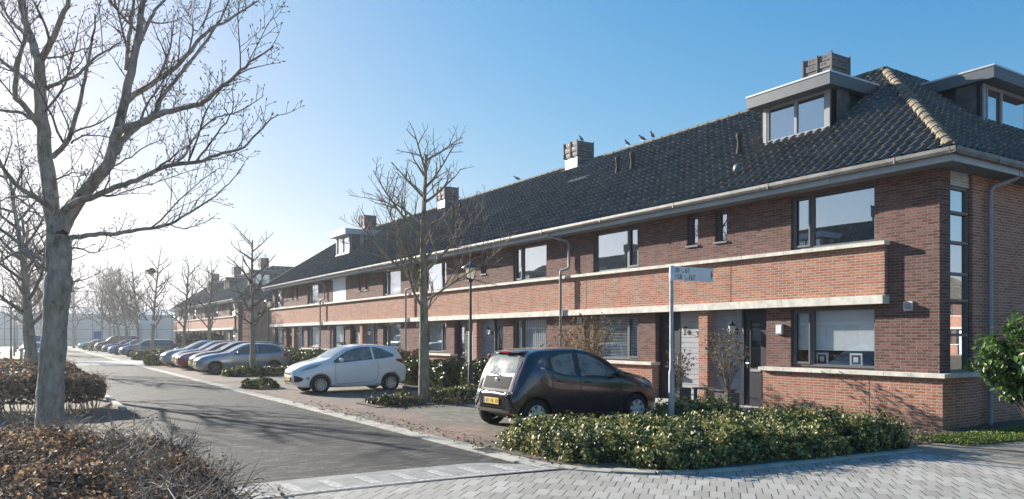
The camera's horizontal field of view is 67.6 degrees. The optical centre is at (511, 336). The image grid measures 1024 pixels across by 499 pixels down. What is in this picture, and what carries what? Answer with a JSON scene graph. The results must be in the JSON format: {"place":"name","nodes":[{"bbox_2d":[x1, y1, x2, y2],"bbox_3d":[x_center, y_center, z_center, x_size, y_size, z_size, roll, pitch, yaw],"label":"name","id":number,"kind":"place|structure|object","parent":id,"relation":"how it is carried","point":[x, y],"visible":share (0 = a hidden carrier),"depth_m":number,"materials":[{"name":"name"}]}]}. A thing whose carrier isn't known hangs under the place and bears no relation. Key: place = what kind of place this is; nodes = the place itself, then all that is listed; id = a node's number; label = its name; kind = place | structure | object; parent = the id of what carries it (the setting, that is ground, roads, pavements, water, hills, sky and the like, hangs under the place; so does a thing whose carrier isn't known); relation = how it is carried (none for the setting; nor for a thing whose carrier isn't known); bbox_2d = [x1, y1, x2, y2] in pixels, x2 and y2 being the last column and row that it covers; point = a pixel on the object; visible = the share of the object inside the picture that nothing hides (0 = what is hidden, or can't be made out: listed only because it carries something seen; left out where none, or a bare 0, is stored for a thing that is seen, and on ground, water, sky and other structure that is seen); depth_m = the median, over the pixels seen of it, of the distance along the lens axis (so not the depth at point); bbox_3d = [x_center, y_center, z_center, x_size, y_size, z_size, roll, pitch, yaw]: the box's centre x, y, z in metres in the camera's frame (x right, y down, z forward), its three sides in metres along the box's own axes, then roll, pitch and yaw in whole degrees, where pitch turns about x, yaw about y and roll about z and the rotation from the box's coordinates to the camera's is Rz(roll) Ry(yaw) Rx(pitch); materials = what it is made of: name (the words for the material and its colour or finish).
{"place":"outdoors","nodes":[
{"label":"outdoors","id":0,"kind":"place"},
{"bbox_2d":[0,347,22,373],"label":"pavement","id":1,"kind":"structure","parent":0,"point":[5,352],"depth_m":78.62,"materials":[{"name":"tile"}]},
{"bbox_2d":[0,381,156,498],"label":"hedge bed","id":2,"kind":"object","parent":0,"point":[119,417],"depth_m":16.62,"materials":[{"name":"soil"}]},
{"bbox_2d":[0,357,82,390],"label":"beech hedge","id":3,"kind":"object","parent":2,"relation":"on","point":[12,364],"visible":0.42,"depth_m":24.27,"materials":[{"name":"brown plant"}]},
{"bbox_2d":[0,163,113,388],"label":"bare tree","id":4,"kind":"object","parent":2,"relation":"on","point":[30,322],"visible":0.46,"depth_m":24.60,"materials":[{"name":"brown plant"}]},
{"bbox_2d":[0,368,118,416],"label":"beech hedge","id":5,"kind":"object","parent":2,"relation":"on","point":[77,383],"visible":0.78,"depth_m":17.13,"materials":[{"name":"brown plant"}]},
{"bbox_2d":[0,400,274,498],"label":"beech hedge","id":6,"kind":"object","parent":2,"relation":"on","point":[70,462],"visible":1,"depth_m":6.44,"materials":[{"name":"brown plant"}]},
{"bbox_2d":[0,0,304,428],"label":"bare tree","id":7,"kind":"object","parent":2,"relation":"on","point":[56,259],"visible":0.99,"depth_m":10.96,"materials":[{"name":"grey plant"}]},
{"bbox_2d":[66,348,115,361],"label":"road beyond","id":8,"kind":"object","parent":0,"point":[72,355],"visible":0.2,"depth_m":63.69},
{"bbox_2d":[68,347,138,360],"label":"parking beyond","id":9,"kind":"object","parent":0,"point":[118,357],"visible":0.2,"depth_m":70.41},
{"bbox_2d":[41,260,97,347],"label":"bare tree","id":10,"kind":"object","parent":9,"relation":"on","point":[74,326],"visible":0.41,"depth_m":114.45,"materials":[{"name":"brown plant"}]},
{"bbox_2d":[70,264,125,338],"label":"bare tree","id":11,"kind":"object","parent":9,"relation":"on","point":[92,299],"visible":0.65,"depth_m":109.52,"materials":[{"name":"brown plant"}]},
{"bbox_2d":[89,266,134,341],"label":"bare tree","id":12,"kind":"object","parent":9,"relation":"on","point":[114,310],"visible":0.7,"depth_m":86.04,"materials":[{"name":"brown plant"}]},
{"bbox_2d":[85,269,138,335],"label":"bare tree","id":13,"kind":"object","parent":9,"relation":"on","point":[114,332],"visible":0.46,"depth_m":94.40,"materials":[{"name":"brown plant"}]},
{"bbox_2d":[94,335,136,351],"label":"parked car","id":14,"kind":"object","parent":9,"relation":"on","point":[112,340],"visible":0.36,"depth_m":87.89,"materials":[{"name":"silver paint"}]},
{"bbox_2d":[91,261,149,339],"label":"bare tree","id":15,"kind":"object","parent":9,"relation":"on","point":[125,322],"visible":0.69,"depth_m":80.23,"materials":[{"name":"brown plant"}]},
{"bbox_2d":[107,340,142,354],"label":"parked car","id":16,"kind":"object","parent":9,"relation":"on","point":[114,349],"visible":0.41,"depth_m":72.53,"materials":[{"name":"silver paint"}]},
{"bbox_2d":[102,252,160,342],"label":"bare tree","id":17,"kind":"object","parent":9,"relation":"on","point":[136,314],"visible":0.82,"depth_m":71.66,"materials":[{"name":"brown plant"}]},
{"bbox_2d":[118,339,175,356],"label":"parked car","id":18,"kind":"object","parent":9,"relation":"on","point":[162,344],"visible":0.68,"depth_m":65.96,"materials":[{"name":"grey paint"}]},
{"bbox_2d":[118,245,177,349],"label":"bare tree","id":19,"kind":"object","parent":9,"relation":"on","point":[151,271],"visible":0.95,"depth_m":60.26,"materials":[{"name":"brown plant"}]},
{"bbox_2d":[130,349,169,359],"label":"shrubs","id":20,"kind":"object","parent":9,"relation":"on","point":[138,354],"visible":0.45,"depth_m":56.27,"materials":[{"name":"green plant"}]},
{"bbox_2d":[154,252,216,347],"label":"bare tree","id":21,"kind":"object","parent":9,"relation":"on","point":[186,302],"visible":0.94,"depth_m":59.47,"materials":[{"name":"brown plant"}]},
{"bbox_2d":[71,360,149,364],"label":"crossing","id":22,"kind":"object","parent":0,"point":[108,362],"depth_m":51.37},
{"bbox_2d":[76,365,521,485],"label":"road","id":23,"kind":"structure","parent":0,"point":[288,442],"depth_m":13.77,"materials":[{"name":"asphalt"}]},
{"bbox_2d":[0,345,602,498],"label":"ground","id":24,"kind":"structure","parent":0,"point":[464,498],"depth_m":9.99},
{"bbox_2d":[0,306,174,345],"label":"glasshouse","id":25,"kind":"structure","parent":24,"relation":"on","point":[164,328],"depth_m":156.51,"materials":[{"name":"glass"}]},
{"bbox_2d":[187,257,228,339],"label":"bare tree","id":26,"kind":"object","parent":24,"relation":"on","point":[208,307],"visible":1,"depth_m":58.13,"materials":[{"name":"brown plant"}]},
{"bbox_2d":[169,257,293,342],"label":"terrace building","id":27,"kind":"structure","parent":24,"relation":"on","point":[231,327],"depth_m":73.00,"materials":[{"name":"brown brick"}]},
{"bbox_2d":[243,305,249,340],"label":"window","id":28,"kind":"structure","parent":27,"relation":"in","point":[246,327],"depth_m":69.17,"materials":[{"name":"glass"}]},
{"bbox_2d":[248,273,271,284],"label":"window","id":29,"kind":"structure","parent":27,"relation":"in","point":[259,276],"depth_m":71.00,"materials":[{"name":"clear glass"}]},
{"bbox_2d":[67,347,922,474],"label":"kerb","id":30,"kind":"structure","parent":24,"relation":"on","point":[408,432],"depth_m":11.31,"materials":[{"name":"concrete"}]},
{"bbox_2d":[469,447,502,452],"bbox_3d":[-0.406,1.733,11.614,0.320,0.034,0.500,0,0,-33],"label":"storm drain","id":31,"kind":"object","parent":30,"relation":"in","point":[483,449],"visible":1,"depth_m":11.54,"materials":[{"name":"concrete"}]},
{"bbox_2d":[129,401,981,498],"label":"leaf litter","id":32,"kind":"object","parent":24,"relation":"on","point":[915,444],"visible":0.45,"depth_m":13.81,"materials":[{"name":"plant"}]},
{"bbox_2d":[261,50,1023,429],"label":"terrace building","id":33,"kind":"structure","parent":24,"relation":"on","point":[845,236],"depth_m":18.18,"materials":[{"name":"brown brick"}]},
{"bbox_2d":[276,327,283,345],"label":"window","id":34,"kind":"structure","parent":33,"relation":"in","point":[282,328],"depth_m":51.34,"materials":[{"name":"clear glass"}]},
{"bbox_2d":[276,289,283,307],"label":"window","id":35,"kind":"structure","parent":33,"relation":"in","point":[280,293],"depth_m":51.11,"materials":[{"name":"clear glass"}]},
{"bbox_2d":[308,326,317,347],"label":"window","id":36,"kind":"structure","parent":33,"relation":"in","point":[312,330],"depth_m":45.53,"materials":[{"name":"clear glass"}]},
{"bbox_2d":[308,283,317,304],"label":"window","id":37,"kind":"structure","parent":33,"relation":"in","point":[313,291],"depth_m":45.53,"materials":[{"name":"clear glass"}]},
{"bbox_2d":[332,277,345,301],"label":"window","id":38,"kind":"structure","parent":33,"relation":"in","point":[339,284],"depth_m":41.34,"materials":[{"name":"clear glass"}]},
{"bbox_2d":[334,325,345,346],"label":"window","id":39,"kind":"structure","parent":33,"relation":"in","point":[339,330],"depth_m":41.82,"materials":[{"name":"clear glass"}]},
{"bbox_2d":[337,234,359,254],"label":"window","id":40,"kind":"structure","parent":33,"relation":"in","point":[342,248],"depth_m":43.92,"materials":[{"name":"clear glass"}]},
{"bbox_2d":[384,323,400,349],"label":"window","id":41,"kind":"structure","parent":33,"relation":"in","point":[393,329],"depth_m":35.74,"materials":[{"name":"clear glass"}]},
{"bbox_2d":[384,269,400,295],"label":"window","id":42,"kind":"structure","parent":33,"relation":"in","point":[393,277],"depth_m":35.82,"materials":[{"name":"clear glass"}]},
{"bbox_2d":[427,260,445,290],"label":"window","id":43,"kind":"structure","parent":33,"relation":"in","point":[438,270],"depth_m":31.78,"materials":[{"name":"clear glass"}]},
{"bbox_2d":[428,322,445,352],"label":"window","id":44,"kind":"structure","parent":33,"relation":"in","point":[437,330],"depth_m":31.91,"materials":[{"name":"clear glass"}]},
{"bbox_2d":[459,322,465,361],"bbox_3d":[-1.942,0.525,30.062,0.105,2.180,0.680,0,0,-33],"label":"door","id":45,"kind":"structure","parent":33,"relation":"in","point":[461,324],"depth_m":30.15,"materials":[{"name":"grey glass"}]},
{"bbox_2d":[496,321,502,350],"bbox_3d":[-0.383,0.525,27.675,0.053,2.180,0.680,0,0,-33],"label":"door","id":46,"kind":"structure","parent":33,"relation":"in","point":[498,323],"depth_m":27.83,"materials":[{"name":"glass"}]},
{"bbox_2d":[515,318,545,347],"bbox_3d":[0.868,0.070,26.013,0.588,1.600,2.440,0,0,-33],"label":"window","id":47,"kind":"structure","parent":33,"relation":"in","point":[533,330],"depth_m":26.26,"materials":[{"name":"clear glass"}]},
{"bbox_2d":[515,242,545,280],"bbox_3d":[0.666,-2.510,25.883,0.108,1.200,2.000,0,0,-33],"label":"window","id":48,"kind":"structure","parent":33,"relation":"in","point":[530,260],"depth_m":25.96,"materials":[{"name":"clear glass"}]},
{"bbox_2d":[595,315,638,359],"bbox_3d":[3.262,0.070,22.273,0.588,1.600,2.440,0,0,-33],"label":"window","id":49,"kind":"structure","parent":33,"relation":"in","point":[627,348],"depth_m":22.55,"materials":[{"name":"clear glass"}]},
{"bbox_2d":[595,225,638,271],"bbox_3d":[3.060,-2.510,22.144,0.108,1.200,2.000,0,0,-33],"label":"window","id":50,"kind":"structure","parent":33,"relation":"in","point":[616,249],"depth_m":22.16,"materials":[{"name":"clear glass"}]},
{"bbox_2d":[661,315,678,396],"bbox_3d":[4.226,0.525,20.427,0.105,2.180,0.680,0,0,-33],"label":"door","id":51,"kind":"structure","parent":33,"relation":"in","point":[665,367],"depth_m":20.58,"materials":[{"name":"glass"}]},
{"bbox_2d":[690,214,697,244],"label":"window","id":52,"kind":"structure","parent":33,"relation":"in","point":[693,218],"depth_m":19.68,"materials":[{"name":"clear glass"}]},
{"bbox_2d":[718,209,726,241],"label":"window","id":53,"kind":"structure","parent":33,"relation":"in","point":[722,214],"depth_m":18.89,"materials":[{"name":"clear glass"}]},
{"bbox_2d":[745,312,765,404],"bbox_3d":[5.762,0.525,18.026,0.106,2.180,0.680,0,0,-33],"label":"door","id":54,"kind":"structure","parent":33,"relation":"in","point":[753,376],"depth_m":18.11,"materials":[{"name":"grey wood"}]},
{"bbox_2d":[762,88,848,142],"bbox_3d":[7.129,-5.270,18.753,0.570,1.240,2.140,0,0,-33],"label":"window","id":55,"kind":"structure","parent":33,"relation":"in","point":[805,114],"depth_m":18.50,"materials":[{"name":"clear glass"}]},
{"bbox_2d":[793,306,874,368],"bbox_3d":[7.036,0.070,16.378,0.588,1.600,2.440,0,0,-33],"label":"window","id":56,"kind":"structure","parent":33,"relation":"in","point":[843,331],"depth_m":16.38,"materials":[{"name":"clear glass"}]},
{"bbox_2d":[793,182,874,249],"bbox_3d":[6.834,-2.510,16.248,0.108,1.200,2.000,0,0,-33],"label":"window","id":57,"kind":"structure","parent":33,"relation":"in","point":[842,216],"depth_m":16.22,"materials":[{"name":"clear glass"}]},
{"bbox_2d":[950,186,967,372],"bbox_3d":[8.472,-1.090,14.679,0.900,3.560,0.090,0,0,-33],"label":"window","id":58,"kind":"structure","parent":33,"relation":"in","point":[958,196],"depth_m":14.78,"materials":[{"name":"clear glass"}]},
{"bbox_2d":[956,83,1023,129],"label":"window","id":59,"kind":"structure","parent":33,"relation":"in","point":[1002,106],"depth_m":18.43,"materials":[{"name":"clear glass"}]},
{"bbox_2d":[901,419,1023,443],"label":"wall bed","id":60,"kind":"object","parent":24,"relation":"on","point":[1000,424],"visible":0.12,"depth_m":14.42,"materials":[{"name":"plant"}]},
{"bbox_2d":[283,348,326,363],"bbox_3d":[-11.166,1.175,40.359,1.386,1.231,13.204,0,0,-33],"label":"garden hedge","id":61,"kind":"object","parent":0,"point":[297,355],"visible":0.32,"depth_m":38.62,"materials":[{"name":"green plant"}]},
{"bbox_2d":[139,364,579,465],"bbox_3d":[-10.855,1.742,29.384,1.300,0.001,44.800,0,0,-33],"label":"parking strip","id":62,"kind":"object","parent":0,"point":[412,419],"visible":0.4,"depth_m":17.53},
{"bbox_2d":[240,376,279,388],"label":"shrubs","id":63,"kind":"object","parent":62,"relation":"on","point":[258,382],"visible":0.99,"depth_m":25.62,"materials":[{"name":"green plant"}]},
{"bbox_2d":[225,463,558,498],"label":"concrete apron","id":64,"kind":"object","parent":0,"point":[309,484],"visible":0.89,"depth_m":9.49,"materials":[{"name":"concrete"}]},
{"bbox_2d":[239,462,556,498],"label":"road marking","id":65,"kind":"object","parent":64,"relation":"on","point":[294,489],"visible":0.94,"depth_m":9.26,"materials":[{"name":"white paint"}]},
{"bbox_2d":[168,365,648,431],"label":"parking bays","id":66,"kind":"object","parent":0,"point":[468,415],"depth_m":19.04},
{"bbox_2d":[160,340,219,366],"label":"parked car","id":67,"kind":"object","parent":66,"relation":"on","point":[165,356],"visible":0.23,"depth_m":44.33,"materials":[{"name":"silver metal"}]},
{"bbox_2d":[174,342,230,369],"bbox_3d":[-15.786,1.026,41.195,4.386,1.448,2.098,0,0,-33],"label":"parked car","id":68,"kind":"object","parent":66,"relation":"on","point":[181,360],"visible":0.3,"depth_m":39.84,"materials":[{"name":"red paint"}]},
{"bbox_2d":[171,341,234,363],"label":"parked car","id":69,"kind":"object","parent":66,"relation":"on","point":[206,345],"visible":0.2,"depth_m":42.63,"materials":[{"name":"blue paint"}]},
{"bbox_2d":[188,341,277,370],"bbox_3d":[-14.101,0.991,39.232,4.605,1.518,2.142,0,0,-32],"label":"parked car","id":70,"kind":"object","parent":66,"relation":"on","point":[218,350],"visible":0.29,"depth_m":38.36,"materials":[{"name":"grey paint"}]},
{"bbox_2d":[193,343,289,373],"bbox_3d":[-13.009,1.026,36.855,4.386,1.448,2.098,0,0,-31],"label":"parked car","id":71,"kind":"object","parent":66,"relation":"on","point":[270,354],"visible":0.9,"depth_m":36.14,"materials":[{"name":"silver metal"}]},
{"bbox_2d":[284,340,405,393],"bbox_3d":[-5.335,0.898,24.547,3.774,1.703,2.010,0,0,-33],"label":"parked car","id":72,"kind":"object","parent":66,"relation":"on","point":[368,365],"visible":0.99,"depth_m":23.92,"materials":[{"name":"white paint"}]},
{"bbox_2d":[355,396,475,406],"bbox_3d":[-2.118,1.720,20.373,3.800,0.001,1.600,0,0,-33],"label":"tree bed","id":73,"kind":"object","parent":66,"relation":"on","point":[423,403],"visible":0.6,"depth_m":19.94,"materials":[{"name":"soil"}]},
{"bbox_2d":[363,382,477,406],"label":"shrubs","id":74,"kind":"object","parent":73,"relation":"on","point":[408,398],"visible":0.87,"depth_m":19.96,"materials":[{"name":"green plant"}]},
{"bbox_2d":[341,121,521,401],"bbox_3d":[-2.390,-1.980,20.590,4.858,7.672,4.001,0,0,-33],"label":"bare tree","id":75,"kind":"object","parent":73,"relation":"on","point":[424,307],"visible":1,"depth_m":20.23,"materials":[{"name":"brown plant"}]},
{"bbox_2d":[475,347,654,423],"bbox_3d":[1.187,0.977,15.507,3.775,1.546,2.045,0,0,-33],"label":"parked car","id":76,"kind":"object","parent":66,"relation":"on","point":[526,381],"visible":0.94,"depth_m":14.61,"materials":[{"name":"paint"}]},
{"label":"middle bed","id":77,"kind":"structure","parent":66,"relation":"on","visible":0},
{"bbox_2d":[220,364,291,376],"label":"shrubs","id":78,"kind":"object","parent":77,"relation":"on","point":[245,371],"visible":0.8,"depth_m":33.63,"materials":[{"name":"green plant"}]},
{"bbox_2d":[224,223,294,374],"bbox_3d":[-11.369,-1.586,34.152,3.241,6.882,2.455,0,0,11],"label":"bare tree","id":79,"kind":"object","parent":77,"relation":"on","point":[253,320],"visible":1,"depth_m":34.13,"materials":[{"name":"brown plant"}]},
{"bbox_2d":[265,469,678,498],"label":"plaza corner","id":80,"kind":"object","parent":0,"point":[467,487],"visible":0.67,"depth_m":8.82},
{"bbox_2d":[259,468,562,498],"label":"paving joint","id":81,"kind":"object","parent":80,"relation":"on","point":[408,482],"visible":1,"depth_m":9.02,"materials":[{"name":"concrete"}]},
{"bbox_2d":[0,0,1023,308],"label":"sky","id":82,"kind":"structure","parent":0,"point":[525,79],"materials":[{"name":"blue"}]},
{"bbox_2d":[473,434,908,469],"bbox_3d":[2.592,1.720,12.227,5.450,0.001,4.600,0,0,-33],"label":"planting bed","id":83,"kind":"object","parent":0,"point":[611,464],"visible":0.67,"depth_m":10.61,"materials":[{"name":"soil"}]},
{"bbox_2d":[669,266,712,419],"bbox_3d":[3.229,0.250,13.752,1.072,3.000,0.101,0,0,-32],"label":"street sign","id":84,"kind":"object","parent":83,"relation":"on","point":[690,274],"visible":0.99,"depth_m":13.48,"materials":[{"name":"white metal"}]},
{"bbox_2d":[491,393,913,469],"bbox_3d":[2.936,1.398,12.177,5.975,0.736,4.348,0,0,-33],"label":"ivy hedge","id":85,"kind":"object","parent":83,"relation":"on","point":[694,431],"visible":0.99,"depth_m":11.08,"materials":[{"name":"green plant"}]},
{"bbox_2d":[398,382,988,477],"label":"pavement","id":86,"kind":"structure","parent":0,"point":[933,447],"depth_m":12.14,"materials":[{"name":"concrete"}]},
{"bbox_2d":[394,348,429,359],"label":"garden hedge","id":87,"kind":"object","parent":86,"relation":"on","point":[413,353],"visible":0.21,"depth_m":29.28,"materials":[{"name":"brown plant"}]},
{"bbox_2d":[402,356,435,384],"bbox_3d":[-3.321,1.250,28.007,1.429,1.054,1.491,0,0,-33],"label":"garden hedge","id":88,"kind":"object","parent":86,"relation":"on","point":[412,370],"visible":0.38,"depth_m":27.45,"materials":[{"name":"green plant"}]},
{"bbox_2d":[429,358,465,388],"bbox_3d":[-2.111,1.242,25.834,1.275,1.063,1.587,0,0,-33],"label":"garden hedge","id":89,"kind":"object","parent":86,"relation":"on","point":[445,372],"visible":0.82,"depth_m":25.27,"materials":[{"name":"green plant"}]},
{"bbox_2d":[462,261,479,383],"bbox_3d":[-1.219,-0.235,22.492,0.550,3.970,0.550,0,0,-33],"label":"street lamp","id":90,"kind":"object","parent":86,"relation":"on","point":[470,364],"visible":0.76,"depth_m":22.45,"materials":[{"name":"metal"}]},
{"bbox_2d":[458,358,488,388],"bbox_3d":[-0.871,1.213,23.980,1.187,1.094,1.694,0,0,-33],"label":"garden hedge","id":91,"kind":"object","parent":86,"relation":"on","point":[479,365],"visible":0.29,"depth_m":23.61,"materials":[{"name":"green plant"}]},
{"bbox_2d":[541,311,621,358],"bbox_3d":[1.856,0.542,20.271,2.106,2.422,2.044,0,0,-33],"label":"bare shrub","id":92,"kind":"object","parent":86,"relation":"on","point":[584,344],"visible":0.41,"depth_m":20.09,"materials":[{"name":"plant"}]},
{"bbox_2d":[668,387,690,404],"bbox_3d":[4.046,1.485,18.441,0.380,0.510,0.380,0,0,-33],"label":"planter","id":93,"kind":"object","parent":86,"relation":"on","point":[681,392],"visible":0.33,"depth_m":18.27,"materials":[{"name":"concrete"}]},
{"bbox_2d":[666,349,696,387],"bbox_3d":[4.104,0.783,18.437,0.736,0.984,0.608,0,0,33],"label":"bare shrub","id":94,"kind":"object","parent":93,"relation":"on","point":[681,378],"visible":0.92,"depth_m":18.41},
{"bbox_2d":[692,387,736,399],"bbox_3d":[4.752,1.482,17.991,0.445,0.535,0.980,0,0,-33],"label":"garden bench","id":95,"kind":"object","parent":86,"relation":"on","point":[705,389],"visible":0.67,"depth_m":18.13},
{"bbox_2d":[714,392,738,406],"bbox_3d":[4.782,1.495,17.013,0.380,0.490,0.380,0,0,-33],"label":"planter","id":96,"kind":"object","parent":86,"relation":"on","point":[732,394],"visible":0.37,"depth_m":16.89,"materials":[{"name":"concrete"}]},
{"bbox_2d":[704,328,749,392],"bbox_3d":[4.799,0.549,17.023,0.980,1.490,0.981,0,0,38],"label":"bare shrub","id":97,"kind":"object","parent":96,"relation":"in","point":[730,365],"visible":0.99,"depth_m":16.98,"materials":[{"name":"plant"}]},
{"bbox_2d":[465,452,1023,498],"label":"plaza","id":98,"kind":"structure","parent":0,"point":[912,475],"depth_m":9.06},
{"bbox_2d":[915,425,1023,445],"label":"lawn","id":99,"kind":"structure","parent":0,"point":[1017,426],"depth_m":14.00,"materials":[{"name":"green plant"}]},
{"bbox_2d":[963,309,1023,416],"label":"laurel shrub","id":100,"kind":"object","parent":99,"relation":"on","point":[1006,368],"visible":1,"depth_m":13.11,"materials":[{"name":"green plant"}]},
{"bbox_2d":[923,440,1023,466],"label":"side pavement","id":101,"kind":"structure","parent":0,"point":[1009,452],"depth_m":11.39,"materials":[{"name":"concrete"}]},
{"label":"verge","id":102,"kind":"structure","parent":0,"visible":0},
{"bbox_2d":[108,276,152,335],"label":"bare tree","id":103,"kind":"object","parent":102,"relation":"on","point":[129,329],"visible":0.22,"depth_m":134.87,"materials":[{"name":"brown plant"}]},
{"label":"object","id":104,"kind":"structure","parent":0,"visible":0},
{"bbox_2d":[90,257,134,337],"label":"bare tree","id":105,"kind":"object","parent":104,"relation":"on","point":[110,327],"visible":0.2,"depth_m":125.02,"materials":[{"name":"brown plant"}]},
{"bbox_2d":[175,332,224,346],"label":"garden hedge","id":106,"kind":"object","parent":104,"relation":"on","point":[190,338],"visible":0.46,"depth_m":66.45,"materials":[{"name":"plant"}]},
{"label":"left parking","id":107,"kind":"structure","parent":0,"visible":0},
{"bbox_2d":[0,258,41,323],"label":"bare tree","id":108,"kind":"object","parent":107,"relation":"on","point":[31,287],"visible":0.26,"depth_m":77.48,"materials":[{"name":"brown plant"}]},
{"bbox_2d":[0,242,43,325],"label":"bare tree","id":109,"kind":"object","parent":107,"relation":"on","point":[21,300],"visible":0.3,"depth_m":59.03,"materials":[{"name":"brown plant"}]},
{"bbox_2d":[0,190,85,370],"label":"bare tree","id":110,"kind":"object","parent":107,"relation":"on","point":[22,314],"visible":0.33,"depth_m":38.73,"materials":[{"name":"brown plant"}]},
{"label":"corner bed","id":111,"kind":"structure","parent":0,"visible":0},
{"bbox_2d":[143,352,169,364],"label":"shrubs","id":112,"kind":"object","parent":111,"relation":"on","point":[153,358],"visible":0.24,"depth_m":46.26,"materials":[{"name":"green plant"}]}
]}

